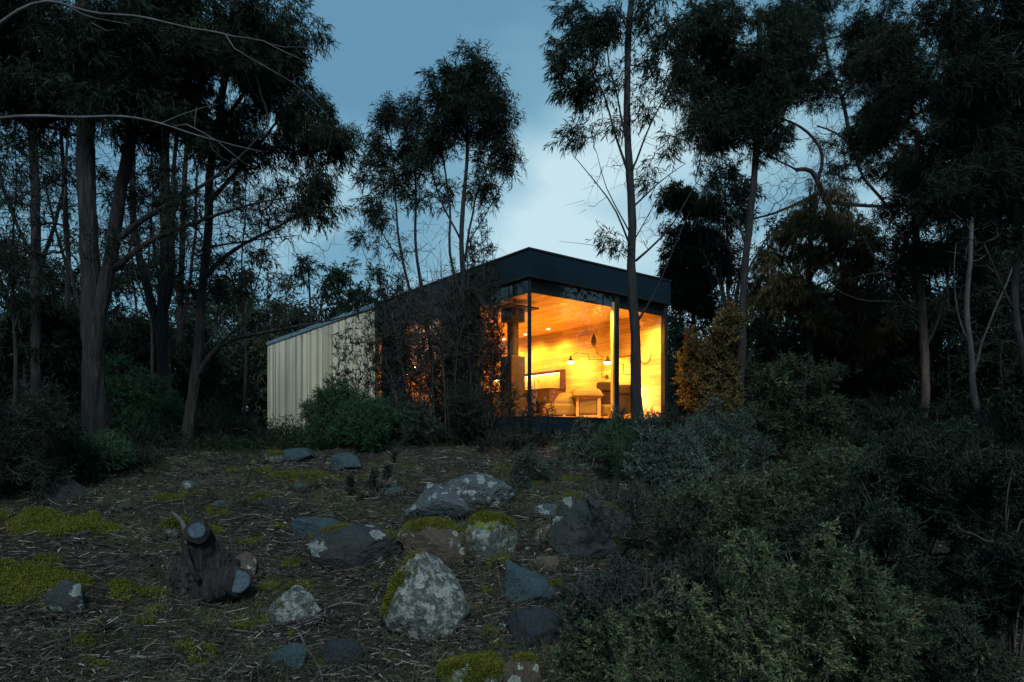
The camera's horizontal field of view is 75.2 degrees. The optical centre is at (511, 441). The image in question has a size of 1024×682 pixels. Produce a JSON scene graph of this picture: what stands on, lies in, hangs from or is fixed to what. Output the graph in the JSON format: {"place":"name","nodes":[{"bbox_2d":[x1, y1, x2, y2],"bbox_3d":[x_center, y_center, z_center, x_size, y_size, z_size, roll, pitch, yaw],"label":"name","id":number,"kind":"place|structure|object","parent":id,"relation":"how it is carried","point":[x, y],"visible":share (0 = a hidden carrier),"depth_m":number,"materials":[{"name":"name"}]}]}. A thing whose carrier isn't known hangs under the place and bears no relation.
{"place":"outdoors","nodes":[
{"label":"outdoors","id":0,"kind":"place"},
{"bbox_2d":[0,441,1023,681],"bbox_3d":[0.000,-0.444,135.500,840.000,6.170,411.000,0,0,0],"label":"ground","id":1,"kind":"structure","parent":0,"point":[142,572],"depth_m":5.69,"materials":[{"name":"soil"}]},
{"bbox_2d":[0,293,81,419],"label":"background tree","id":2,"kind":"object","parent":1,"relation":"on","point":[68,334],"visible":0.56,"depth_m":14.87,"materials":[{"name":"green plant"}]},
{"bbox_2d":[0,110,107,405],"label":"gum tree","id":3,"kind":"object","parent":1,"relation":"on","point":[12,283],"visible":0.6,"depth_m":12.99,"materials":[{"name":"green plant"}]},
{"bbox_2d":[0,373,113,506],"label":"shrub","id":4,"kind":"object","parent":1,"relation":"on","point":[26,427],"visible":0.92,"depth_m":7.04,"materials":[{"name":"green plant"}]},
{"bbox_2d":[0,27,122,402],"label":"gum tree","id":5,"kind":"object","parent":1,"relation":"on","point":[36,342],"visible":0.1,"depth_m":14.44,"materials":[{"name":"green plant"}]},
{"bbox_2d":[16,131,113,399],"bbox_3d":[-11.206,-3.743,16.515,2.251,8.019,2.599,0,0,18],"label":"gum tree","id":6,"kind":"object","parent":1,"relation":"on","point":[67,274],"visible":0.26,"depth_m":16.46,"materials":[{"name":"green plant"}]},
{"bbox_2d":[45,580,87,613],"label":"boulder","id":7,"kind":"object","parent":1,"relation":"on","point":[69,594],"visible":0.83,"depth_m":4.83,"materials":[{"name":"stone"}]},
{"bbox_2d":[26,427,138,479],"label":"shrub","id":8,"kind":"object","parent":1,"relation":"on","point":[112,450],"visible":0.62,"depth_m":7.85,"materials":[{"name":"green plant"}]},
{"bbox_2d":[61,309,192,423],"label":"background tree","id":9,"kind":"object","parent":1,"relation":"on","point":[137,342],"visible":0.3,"depth_m":16.67,"materials":[{"name":"green plant"}]},
{"bbox_2d":[69,139,209,376],"bbox_3d":[-7.951,-3.440,14.563,2.892,7.454,3.280,0,0,0],"label":"gum tree","id":10,"kind":"object","parent":1,"relation":"on","point":[193,291],"visible":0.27,"depth_m":14.47,"materials":[{"name":"green plant"}]},
{"bbox_2d":[0,0,307,437],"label":"gum tree","id":11,"kind":"object","parent":1,"relation":"on","point":[77,69],"visible":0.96,"depth_m":8.99,"materials":[{"name":"green plant"}]},
{"bbox_2d":[105,344,202,446],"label":"shrub","id":12,"kind":"object","parent":1,"relation":"on","point":[130,397],"visible":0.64,"depth_m":11.40,"materials":[{"name":"green plant"}]},
{"bbox_2d":[57,0,261,418],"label":"gum tree","id":13,"kind":"object","parent":1,"relation":"on","point":[159,314],"visible":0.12,"depth_m":12.44,"materials":[{"name":"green plant"}]},
{"bbox_2d":[0,0,324,163],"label":"bare branch tree","id":14,"kind":"object","parent":1,"relation":"on","point":[17,11],"visible":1,"depth_m":5.38,"materials":[{"name":"brown plant"}]},
{"bbox_2d":[137,142,269,412],"bbox_3d":[-8.011,-4.519,17.449,3.164,9.624,2.807,0,0,0],"label":"gum tree","id":15,"kind":"object","parent":1,"relation":"on","point":[179,330],"visible":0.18,"depth_m":17.46,"materials":[{"name":"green plant"}]},
{"bbox_2d":[169,299,239,418],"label":"background tree","id":16,"kind":"object","parent":1,"relation":"on","point":[189,325],"visible":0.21,"depth_m":24.98,"materials":[{"name":"green plant"}]},
{"bbox_2d":[169,511,251,603],"bbox_3d":[-2.356,0.969,5.291,0.765,0.844,0.492,0,0,38],"label":"tree stump","id":17,"kind":"object","parent":1,"relation":"on","point":[210,568],"visible":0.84,"depth_m":5.16,"materials":[{"name":"wood"}]},
{"bbox_2d":[171,334,255,427],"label":"background tree","id":18,"kind":"object","parent":1,"relation":"on","point":[215,366],"visible":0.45,"depth_m":17.81,"materials":[{"name":"green plant"}]},
{"bbox_2d":[194,398,271,450],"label":"shrub","id":19,"kind":"object","parent":1,"relation":"on","point":[226,415],"visible":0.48,"depth_m":12.10,"materials":[{"name":"green plant"}]},
{"bbox_2d":[206,272,263,410],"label":"background tree","id":20,"kind":"object","parent":1,"relation":"on","point":[238,345],"visible":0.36,"depth_m":28.85,"materials":[{"name":"green plant"}]},
{"bbox_2d":[174,170,299,415],"bbox_3d":[-6.417,-3.177,15.511,3.103,6.970,2.772,0,0,0],"label":"gum tree","id":21,"kind":"object","parent":1,"relation":"on","point":[220,286],"visible":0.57,"depth_m":15.46,"materials":[{"name":"green plant"}]},
{"bbox_2d":[219,340,266,426],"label":"background tree","id":22,"kind":"object","parent":1,"relation":"on","point":[256,369],"visible":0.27,"depth_m":28.65,"materials":[{"name":"green plant"}]},
{"bbox_2d":[226,296,289,425],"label":"background tree","id":23,"kind":"object","parent":1,"relation":"on","point":[262,351],"visible":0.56,"depth_m":28.73,"materials":[{"name":"green plant"}]},
{"bbox_2d":[228,236,301,428],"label":"background tree","id":24,"kind":"object","parent":1,"relation":"on","point":[285,285],"visible":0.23,"depth_m":29.94,"materials":[{"name":"green plant"}]},
{"bbox_2d":[171,0,375,452],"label":"gum tree","id":25,"kind":"object","parent":1,"relation":"on","point":[326,135],"visible":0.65,"depth_m":10.52,"materials":[{"name":"green plant"}]},
{"bbox_2d":[0,461,581,668],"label":"moss","id":26,"kind":"object","parent":1,"relation":"on","point":[28,576],"visible":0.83,"depth_m":5.33,"materials":[{"name":"plant"}]},
{"bbox_2d":[267,585,320,623],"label":"boulder","id":27,"kind":"object","parent":1,"relation":"on","point":[293,603],"visible":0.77,"depth_m":4.80,"materials":[{"name":"stone"}]},
{"bbox_2d":[274,253,342,356],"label":"background tree","id":28,"kind":"object","parent":1,"relation":"on","point":[305,270],"visible":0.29,"depth_m":26.79,"materials":[{"name":"green plant"}]},
{"bbox_2d":[321,639,363,670],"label":"boulder","id":29,"kind":"object","parent":1,"relation":"on","point":[346,649],"visible":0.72,"depth_m":4.23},
{"bbox_2d":[314,256,372,320],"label":"background tree","id":30,"kind":"object","parent":1,"relation":"on","point":[338,277],"visible":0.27,"depth_m":27.74,"materials":[{"name":"green plant"}]},
{"bbox_2d":[296,375,405,453],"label":"shrub","id":31,"kind":"object","parent":1,"relation":"on","point":[346,415],"visible":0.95,"depth_m":10.37,"materials":[{"name":"green plant"}]},
{"bbox_2d":[307,523,402,569],"bbox_3d":[-1.359,0.919,5.750,0.817,0.436,0.468,0,0,0],"label":"boulder","id":32,"kind":"object","parent":1,"relation":"on","point":[355,545],"visible":0.88,"depth_m":5.59,"materials":[{"name":"stone"}]},
{"bbox_2d":[322,267,400,406],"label":"sapling","id":33,"kind":"object","parent":1,"relation":"on","point":[368,383],"visible":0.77,"depth_m":11.29,"materials":[{"name":"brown plant"}]},
{"bbox_2d":[343,87,456,405],"bbox_3d":[-1.984,-2.974,11.656,2.009,6.376,1.611,0,0,18],"label":"gum tree","id":34,"kind":"object","parent":1,"relation":"on","point":[391,115],"visible":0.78,"depth_m":11.56,"materials":[{"name":"green plant"}]},
{"bbox_2d":[378,270,441,413],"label":"sapling","id":35,"kind":"object","parent":1,"relation":"on","point":[409,317],"visible":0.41,"depth_m":11.47,"materials":[{"name":"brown plant"}]},
{"bbox_2d":[379,388,444,447],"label":"shrub","id":36,"kind":"object","parent":1,"relation":"on","point":[411,415],"visible":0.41,"depth_m":10.60,"materials":[{"name":"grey plant"}]},
{"bbox_2d":[379,547,469,640],"bbox_3d":[-0.627,1.106,4.734,0.648,0.699,0.446,0,0,0],"label":"boulder","id":37,"kind":"object","parent":1,"relation":"on","point":[424,594],"visible":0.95,"depth_m":4.59,"materials":[{"name":"stone"}]},
{"bbox_2d":[395,516,467,564],"bbox_3d":[-0.700,0.889,5.833,0.640,0.473,0.433,0,0,0],"label":"boulder","id":38,"kind":"object","parent":1,"relation":"on","point":[437,536],"visible":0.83,"depth_m":5.69,"materials":[{"name":"stone"}]},
{"bbox_2d":[399,257,466,437],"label":"sapling","id":39,"kind":"object","parent":1,"relation":"on","point":[438,391],"visible":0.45,"depth_m":11.38,"materials":[{"name":"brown plant"}]},
{"bbox_2d":[403,483,468,519],"bbox_3d":[-0.749,0.648,6.622,0.667,0.482,0.393,0,0,0],"label":"boulder","id":40,"kind":"object","parent":1,"relation":"on","point":[436,500],"visible":0.83,"depth_m":6.49,"materials":[{"name":"stone"}]},
{"bbox_2d":[365,235,526,444],"bbox_3d":[-1.060,-1.590,10.885,2.856,3.640,1.379,0,0,0],"label":"sapling","id":41,"kind":"object","parent":1,"relation":"on","point":[443,331],"visible":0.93,"depth_m":10.86,"materials":[{"name":"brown plant"}]},
{"bbox_2d":[400,376,506,447],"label":"shrub","id":42,"kind":"object","parent":1,"relation":"on","point":[461,406],"visible":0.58,"depth_m":10.62,"materials":[{"name":"green plant"}]},
{"bbox_2d":[394,35,527,446],"bbox_3d":[-0.827,-3.297,11.168,2.286,6.986,1.653,0,0,0],"label":"gum tree","id":43,"kind":"object","parent":1,"relation":"on","point":[470,96],"visible":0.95,"depth_m":11.03,"materials":[{"name":"green plant"}]},
{"bbox_2d":[266,247,671,448],"bbox_3d":[-2.874,-1.343,20.953,4.460,5.085,16.100,0,0,-38],"label":"cabin","id":44,"kind":"object","parent":1,"relation":"on","point":[578,302],"visible":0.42,"depth_m":16.51,"materials":[{"name":"black metal"}]},
{"bbox_2d":[496,303,538,416],"bbox_3d":[0.020,-1.765,15.000,0.840,2.490,0.840,0,0,-38],"label":"wood heater","id":45,"kind":"object","parent":44,"relation":"on","point":[515,313],"visible":0.67,"depth_m":14.87,"materials":[{"name":"metal"}]},
{"bbox_2d":[483,369,565,415],"bbox_3d":[0.251,-1.280,19.756,0.630,1.520,3.276,0,0,-38],"label":"kitchen bench","id":46,"kind":"object","parent":44,"relation":"on","point":[550,385],"visible":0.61,"depth_m":18.91,"materials":[{"name":"white wood"}]},
{"bbox_2d":[542,398,610,417],"bbox_3d":[1.634,-0.800,16.370,1.720,0.560,1.660,0,0,0],"label":"chaise sofa","id":47,"kind":"object","parent":44,"relation":"on","point":[592,408],"visible":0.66,"depth_m":15.65,"materials":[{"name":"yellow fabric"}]},
{"bbox_2d":[434,650,505,681],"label":"boulder","id":48,"kind":"object","parent":1,"relation":"on","point":[478,665],"visible":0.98,"depth_m":3.79,"materials":[{"name":"plant"}]},
{"bbox_2d":[444,473,514,506],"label":"boulder","id":49,"kind":"object","parent":1,"relation":"on","point":[480,487],"visible":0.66,"depth_m":6.97,"materials":[{"name":"stone"}]},
{"bbox_2d":[460,226,508,437],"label":"sapling","id":50,"kind":"object","parent":1,"relation":"on","point":[489,344],"visible":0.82,"depth_m":10.96,"materials":[{"name":"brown plant"}]},
{"bbox_2d":[462,509,517,557],"bbox_3d":[-0.199,0.860,5.967,0.414,0.503,0.479,0,0,36],"label":"boulder","id":51,"kind":"object","parent":1,"relation":"on","point":[487,533],"visible":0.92,"depth_m":5.82,"materials":[{"name":"stone"}]},
{"bbox_2d":[0,445,1019,681],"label":"rubble","id":52,"kind":"object","parent":1,"relation":"on","point":[193,602],"visible":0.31,"depth_m":5.57,"materials":[{"name":"stone"}]},
{"bbox_2d":[467,424,552,452],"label":"shrub","id":53,"kind":"object","parent":1,"relation":"on","point":[523,438],"visible":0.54,"depth_m":10.22,"materials":[{"name":"green plant"}]},
{"bbox_2d":[0,252,1022,444],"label":"forest","id":54,"kind":"object","parent":1,"relation":"on","point":[676,385],"visible":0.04,"depth_m":36.94,"materials":[{"name":"green plant"}]},
{"bbox_2d":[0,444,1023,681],"bbox_3d":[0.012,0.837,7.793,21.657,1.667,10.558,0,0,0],"label":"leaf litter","id":55,"kind":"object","parent":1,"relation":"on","point":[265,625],"visible":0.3,"depth_m":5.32,"materials":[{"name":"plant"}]},
{"bbox_2d":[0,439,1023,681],"bbox_3d":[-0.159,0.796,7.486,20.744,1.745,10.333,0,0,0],"label":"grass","id":56,"kind":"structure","parent":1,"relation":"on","point":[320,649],"depth_m":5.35,"materials":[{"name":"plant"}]},
{"bbox_2d":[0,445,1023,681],"bbox_3d":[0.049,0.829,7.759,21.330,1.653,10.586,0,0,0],"label":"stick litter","id":57,"kind":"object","parent":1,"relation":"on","point":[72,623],"visible":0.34,"depth_m":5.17,"materials":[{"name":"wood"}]},
{"bbox_2d":[470,372,560,451],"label":"shrub","id":58,"kind":"object","parent":1,"relation":"on","point":[510,414],"visible":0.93,"depth_m":10.39,"materials":[{"name":"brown plant"}]},
{"bbox_2d":[502,651,541,681],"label":"boulder","id":59,"kind":"object","parent":1,"relation":"on","point":[525,660],"visible":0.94,"depth_m":3.82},
{"bbox_2d":[502,560,554,605],"bbox_3d":[0.118,1.097,4.993,0.411,0.416,0.153,0,0,7],"label":"boulder","id":60,"kind":"object","parent":1,"relation":"on","point":[523,583],"visible":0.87,"depth_m":4.95,"materials":[{"name":"grey stone"}]},
{"bbox_2d":[506,608,565,649],"bbox_3d":[0.182,1.276,4.511,0.379,0.294,0.281,0,0,-22],"label":"boulder","id":61,"kind":"object","parent":1,"relation":"on","point":[529,625],"visible":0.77,"depth_m":4.44,"materials":[{"name":"stone"}]},
{"bbox_2d":[502,440,577,493],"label":"shrub","id":62,"kind":"object","parent":1,"relation":"on","point":[538,467],"visible":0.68,"depth_m":7.89,"materials":[{"name":"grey plant"}]},
{"bbox_2d":[66,413,1023,477],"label":"undergrowth","id":63,"kind":"object","parent":1,"relation":"on","point":[291,439],"visible":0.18,"depth_m":10.41,"materials":[{"name":"green plant"}]},
{"bbox_2d":[550,414,610,468],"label":"shrub","id":64,"kind":"object","parent":1,"relation":"on","point":[582,446],"visible":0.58,"depth_m":8.56,"materials":[{"name":"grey plant"}]},
{"bbox_2d":[544,491,632,559],"bbox_3d":[0.716,0.772,6.014,0.759,0.675,0.548,0,0,23],"label":"boulder","id":65,"kind":"object","parent":1,"relation":"on","point":[572,509],"visible":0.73,"depth_m":5.86,"materials":[{"name":"stone"}]},
{"bbox_2d":[550,559,635,623],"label":"shrub","id":66,"kind":"object","parent":1,"relation":"on","point":[585,593],"visible":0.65,"depth_m":4.07,"materials":[{"name":"green plant"}]},
{"bbox_2d":[572,474,663,542],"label":"shrub","id":67,"kind":"object","parent":1,"relation":"on","point":[638,505],"visible":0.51,"depth_m":5.88,"materials":[{"name":"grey plant"}]},
{"bbox_2d":[588,399,659,480],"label":"shrub","id":68,"kind":"object","parent":1,"relation":"on","point":[616,433],"visible":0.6,"depth_m":7.88,"materials":[{"name":"green plant"}]},
{"bbox_2d":[539,0,711,426],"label":"gum tree","id":69,"kind":"object","parent":1,"relation":"on","point":[600,32],"visible":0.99,"depth_m":9.95,"materials":[{"name":"green plant"}]},
{"bbox_2d":[572,551,687,665],"bbox_3d":[0.776,1.094,4.321,0.782,0.858,1.577,0,0,0],"label":"shrub","id":70,"kind":"object","parent":1,"relation":"on","point":[638,588],"visible":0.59,"depth_m":4.11,"materials":[{"name":"green plant"}]},
{"bbox_2d":[547,595,718,681],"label":"shrub","id":71,"kind":"object","parent":1,"relation":"on","point":[587,652],"visible":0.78,"depth_m":3.23,"materials":[{"name":"green plant"}]},
{"bbox_2d":[610,499,729,573],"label":"shrub","id":72,"kind":"object","parent":1,"relation":"on","point":[680,524],"visible":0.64,"depth_m":5.26,"materials":[{"name":"green plant"}]},
{"bbox_2d":[621,398,723,498],"bbox_3d":[1.815,0.221,7.625,1.066,1.441,1.012,0,0,-40],"label":"shrub","id":73,"kind":"object","parent":1,"relation":"on","point":[664,462],"visible":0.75,"depth_m":7.53,"materials":[{"name":"green plant"}]},
{"bbox_2d":[668,300,703,420],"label":"background tree","id":74,"kind":"object","parent":1,"relation":"on","point":[673,328],"visible":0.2,"depth_m":24.86,"materials":[{"name":"green plant"}]},
{"bbox_2d":[644,541,744,614],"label":"shrub","id":75,"kind":"object","parent":1,"relation":"on","point":[695,571],"visible":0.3,"depth_m":4.57,"materials":[{"name":"green plant"}]},
{"bbox_2d":[651,177,742,424],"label":"gum tree","id":76,"kind":"object","parent":1,"relation":"on","point":[692,288],"visible":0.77,"depth_m":18.61,"materials":[{"name":"green plant"}]},
{"bbox_2d":[672,299,749,416],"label":"shrub","id":77,"kind":"object","parent":1,"relation":"on","point":[704,375],"visible":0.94,"depth_m":14.38,"materials":[{"name":"green plant"}]},
{"bbox_2d":[662,394,778,476],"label":"shrub","id":78,"kind":"object","parent":1,"relation":"on","point":[754,459],"visible":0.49,"depth_m":8.86,"materials":[{"name":"green plant"}]},
{"bbox_2d":[686,148,758,352],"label":"gum tree","id":79,"kind":"object","parent":1,"relation":"on","point":[722,249],"visible":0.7,"depth_m":17.43,"materials":[{"name":"green plant"}]},
{"bbox_2d":[639,522,824,681],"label":"shrub","id":80,"kind":"object","parent":1,"relation":"on","point":[754,624],"visible":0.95,"depth_m":3.01,"materials":[{"name":"green plant"}]},
{"bbox_2d":[651,433,822,546],"bbox_3d":[2.236,0.567,6.248,1.760,1.331,1.301,0,0,0],"label":"shrub","id":81,"kind":"object","parent":1,"relation":"on","point":[772,497],"visible":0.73,"depth_m":6.07,"materials":[{"name":"green plant"}]},
{"bbox_2d":[688,298,788,411],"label":"background tree","id":82,"kind":"object","parent":1,"relation":"on","point":[751,334],"visible":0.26,"depth_m":20.84,"materials":[{"name":"green plant"}]},
{"bbox_2d":[707,159,771,321],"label":"background tree","id":83,"kind":"object","parent":1,"relation":"on","point":[746,188],"visible":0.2,"depth_m":23.75,"materials":[{"name":"green plant"}]},
{"bbox_2d":[659,0,837,408],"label":"gum tree","id":84,"kind":"object","parent":1,"relation":"on","point":[746,92],"visible":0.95,"depth_m":14.63,"materials":[{"name":"green plant"}]},
{"bbox_2d":[736,209,805,401],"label":"background tree","id":85,"kind":"object","parent":1,"relation":"on","point":[769,356],"visible":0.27,"depth_m":21.89,"materials":[{"name":"green plant"}]},
{"bbox_2d":[730,348,863,478],"bbox_3d":[4.051,-0.317,9.569,1.859,2.091,1.597,0,0,0],"label":"shrub","id":86,"kind":"object","parent":1,"relation":"on","point":[790,420],"visible":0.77,"depth_m":9.42,"materials":[{"name":"green plant"}]},
{"bbox_2d":[740,176,908,440],"bbox_3d":[7.304,-2.663,15.535,3.885,6.921,2.217,0,0,0],"label":"weeping tree","id":87,"kind":"object","parent":1,"relation":"on","point":[794,293],"visible":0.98,"depth_m":15.15,"materials":[{"name":"green plant"}]},
{"bbox_2d":[738,0,946,420],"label":"gnarled tree","id":88,"kind":"object","parent":1,"relation":"on","point":[827,80],"visible":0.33,"depth_m":16.81,"materials":[{"name":"green plant"}]},
{"bbox_2d":[768,437,918,525],"bbox_3d":[3.445,0.582,6.873,1.651,1.298,1.388,0,0,10],"label":"shrub","id":89,"kind":"object","parent":1,"relation":"on","point":[809,473],"visible":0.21,"depth_m":6.53,"materials":[{"name":"green plant"}]},
{"bbox_2d":[755,522,932,626],"bbox_3d":[2.239,1.083,4.830,2.516,0.930,1.235,0,0,-42],"label":"shrub","id":90,"kind":"object","parent":1,"relation":"on","point":[795,545],"visible":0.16,"depth_m":4.94,"materials":[{"name":"green plant"}]},
{"bbox_2d":[777,316,915,434],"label":"background tree","id":91,"kind":"object","parent":1,"relation":"on","point":[843,389],"visible":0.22,"depth_m":16.78,"materials":[{"name":"green plant"}]},
{"bbox_2d":[766,516,927,681],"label":"shrub","id":92,"kind":"object","parent":1,"relation":"on","point":[863,624],"visible":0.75,"depth_m":3.14,"materials":[{"name":"green plant"}]},
{"bbox_2d":[778,493,942,602],"bbox_3d":[2.792,0.884,5.308,1.972,1.061,1.310,0,0,-26],"label":"shrub","id":93,"kind":"object","parent":1,"relation":"on","point":[895,538],"visible":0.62,"depth_m":5.04,"materials":[{"name":"green plant"}]},
{"bbox_2d":[811,385,928,461],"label":"shrub","id":94,"kind":"object","parent":1,"relation":"on","point":[873,419],"visible":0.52,"depth_m":10.45,"materials":[{"name":"green plant"}]},
{"bbox_2d":[811,13,1023,420],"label":"gum tree","id":95,"kind":"object","parent":1,"relation":"on","point":[902,83],"visible":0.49,"depth_m":12.07,"materials":[{"name":"green plant"}]},
{"bbox_2d":[829,411,1005,571],"bbox_3d":[3.643,0.521,6.142,1.357,1.628,1.423,0,0,0],"label":"shrub","id":96,"kind":"object","parent":1,"relation":"on","point":[893,472],"visible":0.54,"depth_m":5.87,"materials":[{"name":"green plant"}]},
{"bbox_2d":[851,291,991,423],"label":"background tree","id":97,"kind":"object","parent":1,"relation":"on","point":[904,367],"visible":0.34,"depth_m":15.72,"materials":[{"name":"green plant"}]},
{"bbox_2d":[844,185,1023,400],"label":"gum tree","id":98,"kind":"object","parent":1,"relation":"on","point":[933,312],"visible":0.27,"depth_m":14.89,"materials":[{"name":"green plant"}]},
{"bbox_2d":[882,589,1023,681],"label":"shrub","id":99,"kind":"object","parent":1,"relation":"on","point":[979,658],"visible":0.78,"depth_m":3.48,"materials":[{"name":"green plant"}]},
{"bbox_2d":[895,397,1010,460],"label":"shrub","id":100,"kind":"object","parent":1,"relation":"on","point":[948,410],"visible":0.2,"depth_m":10.18,"materials":[{"name":"green plant"}]},
{"bbox_2d":[894,0,1023,414],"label":"gum tree","id":101,"kind":"object","parent":1,"relation":"on","point":[926,14],"visible":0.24,"depth_m":10.41,"materials":[{"name":"green plant"}]},
{"bbox_2d":[900,413,1023,545],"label":"shrub","id":102,"kind":"object","parent":1,"relation":"on","point":[976,444],"visible":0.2,"depth_m":6.54,"materials":[{"name":"green plant"}]},
{"bbox_2d":[904,0,1023,390],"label":"gum tree","id":103,"kind":"object","parent":1,"relation":"on","point":[1008,145],"visible":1,"depth_m":8.43,"materials":[{"name":"green plant"}]},
{"bbox_2d":[915,430,1023,605],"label":"shrub","id":104,"kind":"object","parent":1,"relation":"on","point":[1006,466],"visible":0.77,"depth_m":5.35,"materials":[{"name":"green plant"}]},
{"bbox_2d":[930,270,1023,453],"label":"background tree","id":105,"kind":"object","parent":1,"relation":"on","point":[994,396],"visible":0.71,"depth_m":14.16,"materials":[{"name":"green plant"}]},
{"bbox_2d":[931,523,1023,660],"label":"shrub","id":106,"kind":"object","parent":1,"relation":"on","point":[997,579],"visible":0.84,"depth_m":4.35,"materials":[{"name":"green plant"}]},
{"bbox_2d":[0,0,1023,379],"label":"sky","id":107,"kind":"structure","parent":0,"point":[384,42],"materials":[{"name":"blue"}]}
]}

